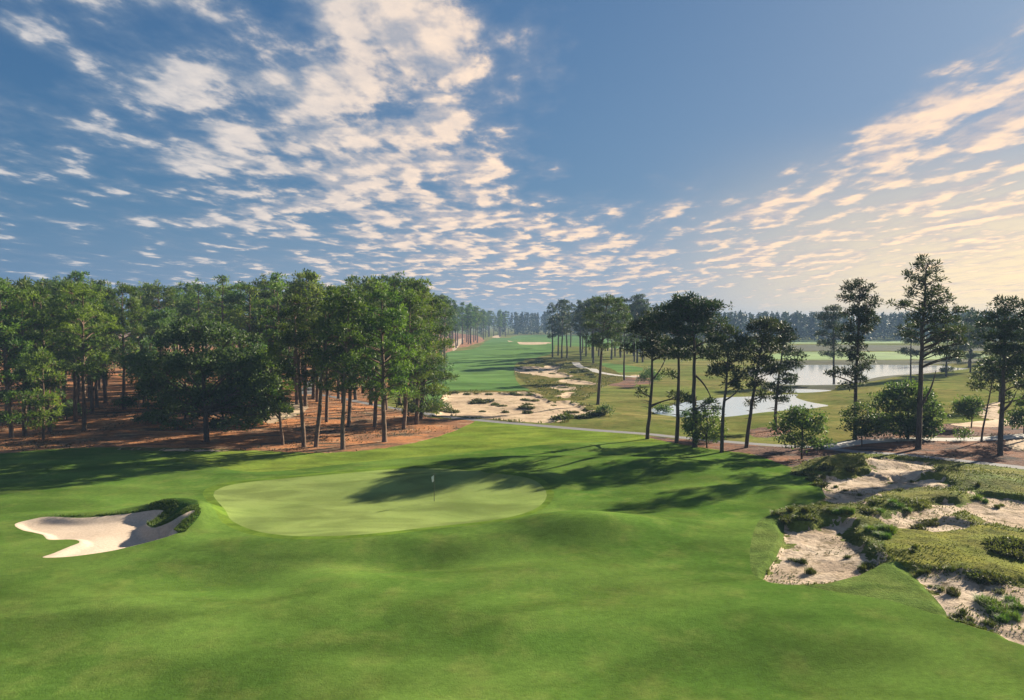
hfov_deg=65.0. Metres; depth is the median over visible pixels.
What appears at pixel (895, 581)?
fairway collar
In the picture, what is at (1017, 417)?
bush
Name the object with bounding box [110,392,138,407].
bush
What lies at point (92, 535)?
sand bunker
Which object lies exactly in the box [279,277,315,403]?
pine tree
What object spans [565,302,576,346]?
pine tree
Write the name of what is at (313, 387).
pine tree
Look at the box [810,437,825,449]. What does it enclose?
bush
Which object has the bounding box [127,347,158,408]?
pine tree
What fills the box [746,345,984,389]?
bank
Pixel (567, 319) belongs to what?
pine tree
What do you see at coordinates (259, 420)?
oak tree
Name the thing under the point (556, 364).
shrub
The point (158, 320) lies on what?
pine tree
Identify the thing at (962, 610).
grass tussock
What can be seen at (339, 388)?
pine tree
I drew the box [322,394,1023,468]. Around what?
cart path
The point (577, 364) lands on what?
footpath
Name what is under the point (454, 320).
pine tree
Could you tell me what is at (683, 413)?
bush
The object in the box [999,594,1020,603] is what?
grass tussock
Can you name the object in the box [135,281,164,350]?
pine tree
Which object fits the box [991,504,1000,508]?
grass tussock
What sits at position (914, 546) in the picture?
grass tussock
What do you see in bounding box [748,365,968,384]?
pond
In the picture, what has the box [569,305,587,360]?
pine tree
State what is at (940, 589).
grass tussock
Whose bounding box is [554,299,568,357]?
pine tree
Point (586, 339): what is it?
pine tree
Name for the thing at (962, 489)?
grass tussock
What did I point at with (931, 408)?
bush
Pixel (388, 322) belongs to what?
pine tree
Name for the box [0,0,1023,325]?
sky
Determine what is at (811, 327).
distant forest
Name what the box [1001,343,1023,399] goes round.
pine tree
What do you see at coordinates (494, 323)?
pine tree
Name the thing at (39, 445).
undergrowth
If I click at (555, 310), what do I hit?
pine tree
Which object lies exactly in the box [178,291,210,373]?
pine tree
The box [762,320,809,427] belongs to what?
pine tree
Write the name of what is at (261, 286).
pine tree
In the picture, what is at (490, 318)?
pine tree
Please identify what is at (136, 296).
pine tree
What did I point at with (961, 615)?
grass tussock
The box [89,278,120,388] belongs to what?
pine tree
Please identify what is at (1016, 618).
grass tussock
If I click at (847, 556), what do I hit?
grass tussock
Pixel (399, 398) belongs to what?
pine tree
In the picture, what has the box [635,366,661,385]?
bush
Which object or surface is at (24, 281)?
pine tree
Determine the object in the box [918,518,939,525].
shrub
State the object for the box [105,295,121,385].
pine tree
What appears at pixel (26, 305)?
pine tree
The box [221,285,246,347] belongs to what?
pine tree
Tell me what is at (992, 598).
grass tussock
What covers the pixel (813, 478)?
shrub
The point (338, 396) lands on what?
pine tree
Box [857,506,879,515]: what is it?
shrub
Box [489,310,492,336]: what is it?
pine tree
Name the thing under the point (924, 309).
pine tree
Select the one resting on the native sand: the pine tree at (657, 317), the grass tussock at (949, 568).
the grass tussock at (949, 568)
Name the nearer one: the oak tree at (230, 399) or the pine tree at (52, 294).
the oak tree at (230, 399)
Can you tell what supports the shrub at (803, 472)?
on the native turf at (840, 461)
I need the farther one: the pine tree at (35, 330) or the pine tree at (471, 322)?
the pine tree at (471, 322)
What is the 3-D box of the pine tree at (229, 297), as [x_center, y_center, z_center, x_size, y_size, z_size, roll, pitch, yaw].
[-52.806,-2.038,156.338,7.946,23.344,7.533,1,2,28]
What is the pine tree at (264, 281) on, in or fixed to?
on the pine straw at (131, 434)
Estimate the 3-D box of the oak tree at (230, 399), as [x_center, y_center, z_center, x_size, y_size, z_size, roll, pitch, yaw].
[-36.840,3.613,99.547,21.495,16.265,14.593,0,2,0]
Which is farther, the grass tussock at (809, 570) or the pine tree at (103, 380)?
the pine tree at (103, 380)
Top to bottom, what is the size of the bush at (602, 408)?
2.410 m
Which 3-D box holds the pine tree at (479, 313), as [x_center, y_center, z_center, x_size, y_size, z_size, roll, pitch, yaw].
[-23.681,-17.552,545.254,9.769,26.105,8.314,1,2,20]
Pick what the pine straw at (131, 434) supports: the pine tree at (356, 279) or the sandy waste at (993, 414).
the pine tree at (356, 279)
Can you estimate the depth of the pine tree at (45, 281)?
153.53 m
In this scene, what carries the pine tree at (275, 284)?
on the sandy waste at (274, 419)
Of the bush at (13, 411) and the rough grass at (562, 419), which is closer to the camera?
the bush at (13, 411)
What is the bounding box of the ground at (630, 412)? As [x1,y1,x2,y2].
[0,326,1023,637]
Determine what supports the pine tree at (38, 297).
on the pine straw at (131, 434)
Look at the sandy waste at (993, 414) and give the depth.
130.34 m
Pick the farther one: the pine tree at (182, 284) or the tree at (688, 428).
the pine tree at (182, 284)
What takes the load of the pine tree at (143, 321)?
on the pine straw at (131, 434)
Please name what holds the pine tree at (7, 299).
on the pine straw at (131, 434)
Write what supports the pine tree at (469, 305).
on the pine straw at (131, 434)
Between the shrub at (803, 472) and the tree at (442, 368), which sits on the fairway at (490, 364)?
the tree at (442, 368)
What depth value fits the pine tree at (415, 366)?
148.50 m
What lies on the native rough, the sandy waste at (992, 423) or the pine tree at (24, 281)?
the sandy waste at (992, 423)
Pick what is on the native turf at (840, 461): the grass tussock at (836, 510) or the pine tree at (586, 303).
the grass tussock at (836, 510)
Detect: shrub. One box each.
[447,409,460,412]
[518,404,528,408]
[522,409,532,413]
[550,363,563,365]
[555,412,573,419]
[578,413,590,418]
[586,411,598,416]
[593,411,604,415]
[776,515,792,523]
[790,471,802,475]
[796,514,819,522]
[797,470,814,475]
[805,475,822,481]
[809,480,829,488]
[815,462,834,471]
[844,465,860,472]
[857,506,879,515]
[908,524,927,530]
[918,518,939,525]
[962,571,986,581]
[976,569,999,584]
[982,536,1022,549]
[984,543,1004,553]
[991,534,1023,546]
[992,573,1009,585]
[997,546,1019,558]
[1005,546,1023,560]
[1006,538,1023,550]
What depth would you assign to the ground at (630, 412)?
160.58 m
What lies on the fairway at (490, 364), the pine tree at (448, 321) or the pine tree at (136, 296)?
the pine tree at (448, 321)
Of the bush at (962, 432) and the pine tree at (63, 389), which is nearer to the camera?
the bush at (962, 432)
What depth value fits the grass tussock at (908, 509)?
62.68 m
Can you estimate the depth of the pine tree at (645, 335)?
101.09 m
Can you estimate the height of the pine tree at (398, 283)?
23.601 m
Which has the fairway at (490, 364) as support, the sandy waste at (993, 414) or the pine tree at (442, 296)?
the pine tree at (442, 296)
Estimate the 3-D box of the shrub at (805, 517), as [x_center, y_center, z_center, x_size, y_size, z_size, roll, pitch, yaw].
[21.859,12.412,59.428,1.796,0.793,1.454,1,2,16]
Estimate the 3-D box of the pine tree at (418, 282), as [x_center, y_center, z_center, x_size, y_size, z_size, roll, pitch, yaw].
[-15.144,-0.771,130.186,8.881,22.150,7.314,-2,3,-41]
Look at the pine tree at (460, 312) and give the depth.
461.03 m
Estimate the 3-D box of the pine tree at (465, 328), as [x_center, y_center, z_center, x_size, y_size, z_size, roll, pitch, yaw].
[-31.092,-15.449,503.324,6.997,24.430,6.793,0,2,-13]
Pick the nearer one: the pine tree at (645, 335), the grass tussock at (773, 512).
the grass tussock at (773, 512)
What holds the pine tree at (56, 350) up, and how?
on the pine straw at (131, 434)
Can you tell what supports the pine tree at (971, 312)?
on the ground at (630, 412)
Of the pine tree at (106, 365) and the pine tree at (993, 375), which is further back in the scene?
the pine tree at (106, 365)
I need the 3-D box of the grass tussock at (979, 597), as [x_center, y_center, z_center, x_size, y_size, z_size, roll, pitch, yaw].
[25.972,13.676,44.193,1.746,0.606,1.864,1,2,23]
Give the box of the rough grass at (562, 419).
[424,358,655,422]
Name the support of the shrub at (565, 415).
on the native rough
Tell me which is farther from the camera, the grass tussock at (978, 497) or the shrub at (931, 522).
the grass tussock at (978, 497)
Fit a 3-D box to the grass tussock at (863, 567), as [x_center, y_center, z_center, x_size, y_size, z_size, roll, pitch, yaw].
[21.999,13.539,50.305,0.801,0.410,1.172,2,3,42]
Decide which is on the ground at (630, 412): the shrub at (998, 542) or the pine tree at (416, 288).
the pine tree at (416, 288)
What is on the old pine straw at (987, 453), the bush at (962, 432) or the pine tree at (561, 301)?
the bush at (962, 432)
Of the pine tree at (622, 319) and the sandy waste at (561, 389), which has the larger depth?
the pine tree at (622, 319)
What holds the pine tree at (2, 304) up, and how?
on the pine straw at (131, 434)
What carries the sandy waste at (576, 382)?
on the native rough
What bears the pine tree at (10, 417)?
on the pine straw at (131, 434)
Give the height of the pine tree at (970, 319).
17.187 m
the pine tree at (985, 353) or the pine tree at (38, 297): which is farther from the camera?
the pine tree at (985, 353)
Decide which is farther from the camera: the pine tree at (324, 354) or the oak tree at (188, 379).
the oak tree at (188, 379)
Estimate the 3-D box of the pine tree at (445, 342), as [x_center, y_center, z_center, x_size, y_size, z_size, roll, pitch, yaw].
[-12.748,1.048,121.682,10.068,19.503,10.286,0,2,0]
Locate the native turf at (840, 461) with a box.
[767,454,1023,628]
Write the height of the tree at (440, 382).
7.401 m
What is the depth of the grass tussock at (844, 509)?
60.40 m
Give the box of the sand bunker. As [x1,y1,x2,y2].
[15,510,194,557]
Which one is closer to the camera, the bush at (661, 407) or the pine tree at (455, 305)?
the bush at (661, 407)
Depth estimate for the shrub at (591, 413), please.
123.87 m
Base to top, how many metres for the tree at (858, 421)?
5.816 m
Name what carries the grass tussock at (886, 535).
on the olive turf at (957, 540)
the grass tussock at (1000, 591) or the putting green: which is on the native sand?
the grass tussock at (1000, 591)
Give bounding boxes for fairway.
[0,428,1023,699]
[424,335,645,402]
[753,340,990,359]
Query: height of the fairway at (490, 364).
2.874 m
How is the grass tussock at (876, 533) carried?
on the native turf at (840, 461)
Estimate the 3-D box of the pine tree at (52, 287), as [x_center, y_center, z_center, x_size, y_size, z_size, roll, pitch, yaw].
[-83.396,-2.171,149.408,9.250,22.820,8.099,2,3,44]
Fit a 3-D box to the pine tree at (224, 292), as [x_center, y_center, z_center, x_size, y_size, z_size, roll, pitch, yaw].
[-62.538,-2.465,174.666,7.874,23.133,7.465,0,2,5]
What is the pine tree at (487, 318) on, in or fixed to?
on the ground at (630, 412)
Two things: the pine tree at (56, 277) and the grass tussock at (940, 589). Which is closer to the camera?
the grass tussock at (940, 589)
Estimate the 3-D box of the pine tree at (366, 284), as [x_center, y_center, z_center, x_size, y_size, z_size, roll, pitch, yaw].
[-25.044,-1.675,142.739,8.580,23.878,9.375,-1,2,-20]
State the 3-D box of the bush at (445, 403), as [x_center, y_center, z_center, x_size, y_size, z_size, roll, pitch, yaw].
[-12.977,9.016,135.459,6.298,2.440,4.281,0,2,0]
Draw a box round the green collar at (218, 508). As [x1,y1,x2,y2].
[203,465,553,538]
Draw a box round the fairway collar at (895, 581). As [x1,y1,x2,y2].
[750,512,946,617]
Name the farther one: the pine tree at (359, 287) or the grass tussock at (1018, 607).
the pine tree at (359, 287)
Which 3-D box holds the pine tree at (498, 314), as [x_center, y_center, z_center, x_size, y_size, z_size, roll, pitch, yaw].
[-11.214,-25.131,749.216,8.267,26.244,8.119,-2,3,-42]
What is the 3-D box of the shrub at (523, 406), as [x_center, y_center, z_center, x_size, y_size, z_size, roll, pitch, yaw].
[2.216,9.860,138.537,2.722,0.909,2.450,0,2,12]
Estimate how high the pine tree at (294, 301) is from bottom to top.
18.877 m
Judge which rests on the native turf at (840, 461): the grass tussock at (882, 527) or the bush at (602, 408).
the grass tussock at (882, 527)
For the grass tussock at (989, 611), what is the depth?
42.95 m
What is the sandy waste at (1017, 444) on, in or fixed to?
on the native rough
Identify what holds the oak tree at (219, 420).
on the pine straw at (131, 434)
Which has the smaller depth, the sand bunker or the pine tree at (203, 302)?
the sand bunker
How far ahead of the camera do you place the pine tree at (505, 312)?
752.25 m
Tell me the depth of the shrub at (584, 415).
122.33 m
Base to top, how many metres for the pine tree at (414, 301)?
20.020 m
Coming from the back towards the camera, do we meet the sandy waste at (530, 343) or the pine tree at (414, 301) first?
the sandy waste at (530, 343)
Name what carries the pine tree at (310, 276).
on the sandy waste at (274, 419)
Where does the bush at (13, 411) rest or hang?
on the pine straw at (131, 434)
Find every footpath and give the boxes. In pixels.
[572,362,636,376]
[824,434,1023,448]
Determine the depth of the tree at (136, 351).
207.70 m
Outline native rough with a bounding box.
[114,358,1023,451]
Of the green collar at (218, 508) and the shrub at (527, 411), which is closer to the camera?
the green collar at (218, 508)
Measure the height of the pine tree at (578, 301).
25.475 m
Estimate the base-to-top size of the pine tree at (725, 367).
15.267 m
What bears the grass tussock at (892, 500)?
on the native turf at (840, 461)
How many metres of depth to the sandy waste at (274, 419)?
122.52 m
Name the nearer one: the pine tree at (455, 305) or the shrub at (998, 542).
the shrub at (998, 542)
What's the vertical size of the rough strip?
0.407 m
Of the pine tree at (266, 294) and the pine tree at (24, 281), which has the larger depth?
the pine tree at (266, 294)
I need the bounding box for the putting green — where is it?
[214,468,546,535]
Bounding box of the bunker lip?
[63,498,200,532]
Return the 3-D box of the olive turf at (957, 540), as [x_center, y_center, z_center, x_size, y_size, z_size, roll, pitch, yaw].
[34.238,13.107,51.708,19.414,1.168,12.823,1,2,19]
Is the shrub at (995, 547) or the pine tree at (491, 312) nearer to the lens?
the shrub at (995, 547)
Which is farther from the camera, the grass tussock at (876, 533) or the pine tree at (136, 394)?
the pine tree at (136, 394)
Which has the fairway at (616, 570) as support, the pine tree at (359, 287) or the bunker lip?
the bunker lip
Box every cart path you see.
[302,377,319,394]
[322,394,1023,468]
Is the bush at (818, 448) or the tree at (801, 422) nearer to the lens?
the tree at (801, 422)
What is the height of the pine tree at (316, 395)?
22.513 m
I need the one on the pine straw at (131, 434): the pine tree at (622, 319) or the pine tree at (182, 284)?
the pine tree at (182, 284)
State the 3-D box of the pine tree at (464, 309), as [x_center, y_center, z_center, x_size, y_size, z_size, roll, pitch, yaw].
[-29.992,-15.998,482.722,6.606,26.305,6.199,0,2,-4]
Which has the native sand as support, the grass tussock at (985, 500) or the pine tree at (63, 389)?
the grass tussock at (985, 500)
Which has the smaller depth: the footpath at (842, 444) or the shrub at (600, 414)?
the footpath at (842, 444)
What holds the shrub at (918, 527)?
on the native sand
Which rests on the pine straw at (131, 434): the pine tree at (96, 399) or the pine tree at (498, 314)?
the pine tree at (96, 399)
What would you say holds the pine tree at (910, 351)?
on the ground at (630, 412)
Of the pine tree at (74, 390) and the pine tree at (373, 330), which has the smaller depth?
the pine tree at (74, 390)
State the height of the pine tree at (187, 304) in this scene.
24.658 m
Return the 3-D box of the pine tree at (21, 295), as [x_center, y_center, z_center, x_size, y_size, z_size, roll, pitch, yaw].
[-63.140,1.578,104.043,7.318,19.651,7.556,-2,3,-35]
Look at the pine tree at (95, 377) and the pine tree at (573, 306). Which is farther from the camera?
the pine tree at (573, 306)
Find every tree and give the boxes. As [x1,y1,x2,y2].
[0,278,10,402]
[0,283,47,437]
[0,287,26,413]
[0,288,55,435]
[1,275,42,410]
[1,285,52,421]
[3,277,18,388]
[3,289,61,420]
[12,346,67,439]
[15,285,79,431]
[26,289,65,409]
[30,277,55,305]
[40,280,62,391]
[41,281,127,429]
[44,275,63,387]
[45,278,81,396]
[45,288,103,421]
[46,291,80,403]
[52,269,91,394]
[57,275,99,404]
[65,294,121,413]
[73,277,101,397]
[84,291,114,407]
[85,281,152,409]
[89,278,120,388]
[92,284,123,402]
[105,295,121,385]
[113,315,294,441]
[115,335,139,378]
[123,307,182,423]
[124,289,157,349]
[126,352,145,404]
[127,282,146,348]
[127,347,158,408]
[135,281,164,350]
[140,279,181,350]
[157,288,188,379]
[158,369,208,419]
[161,285,183,350]
[165,289,197,381]
[172,277,220,385]
[176,281,202,352]
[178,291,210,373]
[189,344,251,427]
[190,282,219,369]
[201,274,246,381]
[204,340,226,377]
[206,288,238,344]
[212,292,241,377]
[221,280,257,347]
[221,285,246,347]
[226,282,274,373]
[228,342,283,425]
[243,273,277,337]
[244,348,297,444]
[247,290,283,351]
[250,272,298,394]
[254,280,289,339]
[262,293,322,447]
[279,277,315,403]
[284,268,326,405]
[292,271,329,398]
[297,284,358,446]
[307,297,341,421]
[308,284,335,401]
[312,284,381,449]
[318,290,372,426]
[319,285,344,398]
[337,278,370,406]
[339,274,366,399]
[339,278,425,441]
[350,289,399,426]
[355,275,386,404]
[359,280,383,401]
[367,274,401,409]
[373,288,441,429]
[385,287,413,404]
[388,270,415,400]
[388,285,448,423]
[396,294,458,418]
[397,276,444,400]
[400,289,432,402]
[403,276,433,384]
[433,294,450,337]
[433,295,457,368]
[433,363,446,384]
[436,357,453,385]
[440,298,454,356]
[449,305,457,338]
[451,301,460,347]
[454,308,463,345]
[458,306,466,330]
[459,302,466,344]
[463,307,474,343]
[465,303,478,343]
[471,308,480,341]
[473,305,482,342]
[480,309,487,339]
[484,311,489,337]
[486,311,491,336]
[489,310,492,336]
[491,312,496,335]
[495,309,504,336]
[497,311,502,326]
[503,311,507,336]
[545,302,559,356]
[551,299,565,355]
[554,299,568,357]
[559,299,572,357]
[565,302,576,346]
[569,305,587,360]
[575,296,611,362]
[575,300,585,352]
[579,300,594,355]
[581,292,632,404]
[588,295,600,357]
[604,295,621,358]
[609,313,639,379]
[612,298,628,357]
[617,308,691,438]
[622,294,649,362]
[629,303,640,361]
[633,297,652,361]
[638,301,701,442]
[656,291,732,447]
[679,405,728,447]
[699,321,761,452]
[733,316,798,447]
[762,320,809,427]
[766,404,836,458]
[812,304,847,383]
[823,278,884,439]
[836,400,891,445]
[885,254,973,449]
[893,323,927,379]
[925,315,976,376]
[947,394,987,426]
[948,314,996,371]
[952,308,962,355]
[961,310,979,367]
[963,307,977,352]
[966,357,1018,441]
[970,294,1023,455]
[974,317,1015,401]
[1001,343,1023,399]
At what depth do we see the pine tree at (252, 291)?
143.37 m
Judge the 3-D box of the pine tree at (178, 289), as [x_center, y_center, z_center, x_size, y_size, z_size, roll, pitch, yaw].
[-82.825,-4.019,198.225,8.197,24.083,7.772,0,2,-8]
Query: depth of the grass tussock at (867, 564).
50.61 m
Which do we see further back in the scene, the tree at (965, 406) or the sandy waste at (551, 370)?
the sandy waste at (551, 370)
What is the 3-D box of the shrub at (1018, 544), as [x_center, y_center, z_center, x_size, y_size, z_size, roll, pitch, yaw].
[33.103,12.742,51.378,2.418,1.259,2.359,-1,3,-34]
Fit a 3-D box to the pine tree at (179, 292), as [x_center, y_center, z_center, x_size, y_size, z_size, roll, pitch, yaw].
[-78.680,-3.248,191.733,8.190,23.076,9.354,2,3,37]
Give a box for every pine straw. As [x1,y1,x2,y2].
[0,333,483,452]
[609,377,1023,466]
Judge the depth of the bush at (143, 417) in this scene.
112.61 m
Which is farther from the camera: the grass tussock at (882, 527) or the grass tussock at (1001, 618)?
the grass tussock at (882, 527)
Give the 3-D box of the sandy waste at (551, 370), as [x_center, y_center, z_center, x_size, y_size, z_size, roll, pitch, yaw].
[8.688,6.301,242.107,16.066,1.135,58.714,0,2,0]
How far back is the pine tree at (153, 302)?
158.33 m
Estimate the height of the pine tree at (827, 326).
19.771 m
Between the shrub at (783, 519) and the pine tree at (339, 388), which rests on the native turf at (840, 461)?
the shrub at (783, 519)
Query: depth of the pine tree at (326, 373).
117.18 m
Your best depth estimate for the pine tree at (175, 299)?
178.05 m
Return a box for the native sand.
[764,457,1023,644]
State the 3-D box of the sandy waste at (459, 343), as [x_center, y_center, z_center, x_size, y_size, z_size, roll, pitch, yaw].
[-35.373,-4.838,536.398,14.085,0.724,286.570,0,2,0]
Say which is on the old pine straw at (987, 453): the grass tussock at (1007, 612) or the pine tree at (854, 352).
the pine tree at (854, 352)
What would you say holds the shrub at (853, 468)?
on the native turf at (840, 461)
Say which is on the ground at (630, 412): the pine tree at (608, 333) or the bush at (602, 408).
the pine tree at (608, 333)
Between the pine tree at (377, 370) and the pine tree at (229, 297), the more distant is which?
the pine tree at (229, 297)
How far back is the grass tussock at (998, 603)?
43.45 m
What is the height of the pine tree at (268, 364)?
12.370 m
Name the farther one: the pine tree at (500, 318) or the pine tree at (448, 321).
the pine tree at (500, 318)
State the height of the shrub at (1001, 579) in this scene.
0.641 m
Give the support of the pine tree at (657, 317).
on the old pine straw at (987, 453)
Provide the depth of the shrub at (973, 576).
47.07 m
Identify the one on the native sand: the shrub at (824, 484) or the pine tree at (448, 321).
the shrub at (824, 484)
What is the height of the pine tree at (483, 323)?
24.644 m
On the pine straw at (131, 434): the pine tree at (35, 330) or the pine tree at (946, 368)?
the pine tree at (35, 330)
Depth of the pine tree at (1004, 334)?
89.11 m
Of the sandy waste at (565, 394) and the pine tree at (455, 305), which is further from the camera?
the pine tree at (455, 305)
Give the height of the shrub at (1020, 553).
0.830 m
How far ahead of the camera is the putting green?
67.05 m
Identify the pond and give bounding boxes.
[651,394,827,417]
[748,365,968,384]
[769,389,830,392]
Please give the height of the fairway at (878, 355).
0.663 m
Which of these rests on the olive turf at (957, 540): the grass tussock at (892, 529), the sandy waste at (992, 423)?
the grass tussock at (892, 529)
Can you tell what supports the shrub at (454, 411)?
on the sandy waste at (543, 411)
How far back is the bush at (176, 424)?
108.73 m
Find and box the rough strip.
[160,421,665,471]
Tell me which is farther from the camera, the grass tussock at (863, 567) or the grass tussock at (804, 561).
the grass tussock at (804, 561)
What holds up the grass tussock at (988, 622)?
on the native sand
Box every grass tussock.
[769,509,777,515]
[783,505,796,512]
[796,556,808,564]
[797,505,811,512]
[804,565,815,575]
[824,506,833,512]
[830,508,840,514]
[835,505,848,512]
[842,554,853,558]
[847,507,855,513]
[857,563,869,570]
[861,560,876,568]
[862,523,877,532]
[871,530,882,536]
[874,523,889,531]
[875,507,886,513]
[879,529,894,538]
[883,523,897,533]
[885,498,896,504]
[889,501,910,508]
[903,506,912,511]
[911,543,920,548]
[914,567,925,574]
[932,585,945,591]
[940,585,962,594]
[945,564,956,572]
[948,592,959,597]
[955,607,968,614]
[956,486,970,490]
[956,611,966,618]
[971,492,983,500]
[971,593,1000,605]
[973,593,1005,608]
[979,597,1012,610]
[980,498,989,503]
[980,615,998,627]
[983,603,1006,615]
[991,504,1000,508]
[992,587,1006,594]
[992,606,1020,617]
[993,610,1013,622]
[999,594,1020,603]
[1004,609,1023,621]
[1007,599,1023,611]
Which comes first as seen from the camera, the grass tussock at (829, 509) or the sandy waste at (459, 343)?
the grass tussock at (829, 509)
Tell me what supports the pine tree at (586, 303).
on the native rough
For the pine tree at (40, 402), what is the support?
on the pine straw at (131, 434)
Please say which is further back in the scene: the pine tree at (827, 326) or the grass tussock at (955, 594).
the pine tree at (827, 326)
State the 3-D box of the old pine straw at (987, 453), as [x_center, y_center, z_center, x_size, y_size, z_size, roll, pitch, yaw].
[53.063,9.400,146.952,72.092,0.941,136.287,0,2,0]
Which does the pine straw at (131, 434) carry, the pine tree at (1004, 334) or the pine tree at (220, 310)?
the pine tree at (220, 310)
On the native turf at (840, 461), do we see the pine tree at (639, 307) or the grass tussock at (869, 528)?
the grass tussock at (869, 528)
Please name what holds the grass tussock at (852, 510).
on the native turf at (840, 461)
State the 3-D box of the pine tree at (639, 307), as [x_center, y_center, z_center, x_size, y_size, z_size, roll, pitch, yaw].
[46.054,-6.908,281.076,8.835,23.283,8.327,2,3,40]
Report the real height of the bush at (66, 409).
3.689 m
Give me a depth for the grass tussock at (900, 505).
63.11 m
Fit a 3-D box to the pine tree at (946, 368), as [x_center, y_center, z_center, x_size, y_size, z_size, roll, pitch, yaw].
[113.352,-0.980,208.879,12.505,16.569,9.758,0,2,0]
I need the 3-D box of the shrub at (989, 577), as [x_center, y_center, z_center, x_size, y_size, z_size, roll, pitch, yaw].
[27.808,13.262,46.978,1.556,0.812,1.742,0,2,1]
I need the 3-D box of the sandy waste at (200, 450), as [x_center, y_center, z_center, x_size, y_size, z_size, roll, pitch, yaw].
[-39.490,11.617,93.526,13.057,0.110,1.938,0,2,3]
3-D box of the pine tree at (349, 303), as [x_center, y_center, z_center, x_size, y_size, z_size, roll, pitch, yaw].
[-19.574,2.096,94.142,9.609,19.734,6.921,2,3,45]
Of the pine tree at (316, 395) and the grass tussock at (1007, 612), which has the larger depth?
the pine tree at (316, 395)
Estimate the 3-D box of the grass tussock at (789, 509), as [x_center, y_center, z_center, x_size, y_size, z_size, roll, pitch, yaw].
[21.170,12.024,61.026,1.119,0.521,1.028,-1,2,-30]
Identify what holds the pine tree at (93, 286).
on the pine straw at (131, 434)
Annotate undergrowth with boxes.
[0,387,456,452]
[750,423,1005,462]
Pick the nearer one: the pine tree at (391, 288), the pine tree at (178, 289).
the pine tree at (391, 288)
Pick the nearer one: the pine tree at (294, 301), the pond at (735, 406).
the pine tree at (294, 301)
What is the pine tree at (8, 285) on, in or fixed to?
on the pine straw at (131, 434)
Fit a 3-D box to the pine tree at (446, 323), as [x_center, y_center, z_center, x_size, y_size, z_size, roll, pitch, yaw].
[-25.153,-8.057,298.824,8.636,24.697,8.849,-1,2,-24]
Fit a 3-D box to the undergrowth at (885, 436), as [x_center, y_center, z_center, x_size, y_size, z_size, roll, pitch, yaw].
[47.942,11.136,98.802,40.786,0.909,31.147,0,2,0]
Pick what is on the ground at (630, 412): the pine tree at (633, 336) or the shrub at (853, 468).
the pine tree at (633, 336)
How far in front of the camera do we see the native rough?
188.54 m
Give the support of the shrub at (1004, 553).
on the olive turf at (957, 540)
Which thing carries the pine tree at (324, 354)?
on the pine straw at (131, 434)
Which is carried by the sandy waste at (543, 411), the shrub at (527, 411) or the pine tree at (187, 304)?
the shrub at (527, 411)
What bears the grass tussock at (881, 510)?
on the native turf at (840, 461)
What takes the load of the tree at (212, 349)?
on the pine straw at (131, 434)
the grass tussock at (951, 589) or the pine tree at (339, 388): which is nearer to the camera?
the grass tussock at (951, 589)
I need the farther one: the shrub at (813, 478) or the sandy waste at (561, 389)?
the sandy waste at (561, 389)
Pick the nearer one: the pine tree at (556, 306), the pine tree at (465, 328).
the pine tree at (556, 306)
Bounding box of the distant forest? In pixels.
[117,309,1022,340]
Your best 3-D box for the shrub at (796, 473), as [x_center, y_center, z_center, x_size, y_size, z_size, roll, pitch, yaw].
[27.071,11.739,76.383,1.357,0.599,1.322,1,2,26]
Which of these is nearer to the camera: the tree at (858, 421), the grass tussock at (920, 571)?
the grass tussock at (920, 571)
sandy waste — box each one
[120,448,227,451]
[264,402,308,423]
[423,392,594,422]
[453,338,463,350]
[509,341,549,344]
[514,366,571,377]
[550,385,576,390]
[556,392,575,397]
[558,379,595,384]
[951,419,1015,426]
[978,402,999,418]
[1005,439,1023,450]
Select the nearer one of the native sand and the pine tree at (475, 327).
the native sand
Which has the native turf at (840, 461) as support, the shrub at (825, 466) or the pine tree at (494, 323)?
the shrub at (825, 466)
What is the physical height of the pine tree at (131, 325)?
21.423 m
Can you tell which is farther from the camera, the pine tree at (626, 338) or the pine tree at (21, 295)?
the pine tree at (626, 338)
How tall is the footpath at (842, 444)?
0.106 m
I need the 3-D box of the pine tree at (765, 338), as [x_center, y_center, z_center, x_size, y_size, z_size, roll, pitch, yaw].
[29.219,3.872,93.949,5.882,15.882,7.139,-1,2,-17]
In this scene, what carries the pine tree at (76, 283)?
on the pine straw at (131, 434)
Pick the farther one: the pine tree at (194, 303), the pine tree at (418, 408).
the pine tree at (194, 303)
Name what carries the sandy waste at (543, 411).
on the native rough
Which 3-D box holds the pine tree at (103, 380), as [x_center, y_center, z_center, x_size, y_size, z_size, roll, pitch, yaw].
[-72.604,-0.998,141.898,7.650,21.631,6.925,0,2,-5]
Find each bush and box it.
[0,408,30,425]
[51,398,90,420]
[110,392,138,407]
[131,407,170,423]
[158,419,197,430]
[426,397,453,408]
[596,403,614,415]
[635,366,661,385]
[652,403,673,412]
[680,409,689,415]
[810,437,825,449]
[861,377,949,439]
[952,426,974,438]
[1004,395,1023,433]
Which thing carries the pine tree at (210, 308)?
on the pine straw at (131, 434)
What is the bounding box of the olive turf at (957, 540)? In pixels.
[885,525,1023,583]
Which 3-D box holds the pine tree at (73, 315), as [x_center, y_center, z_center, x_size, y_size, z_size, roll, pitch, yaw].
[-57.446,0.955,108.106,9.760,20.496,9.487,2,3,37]

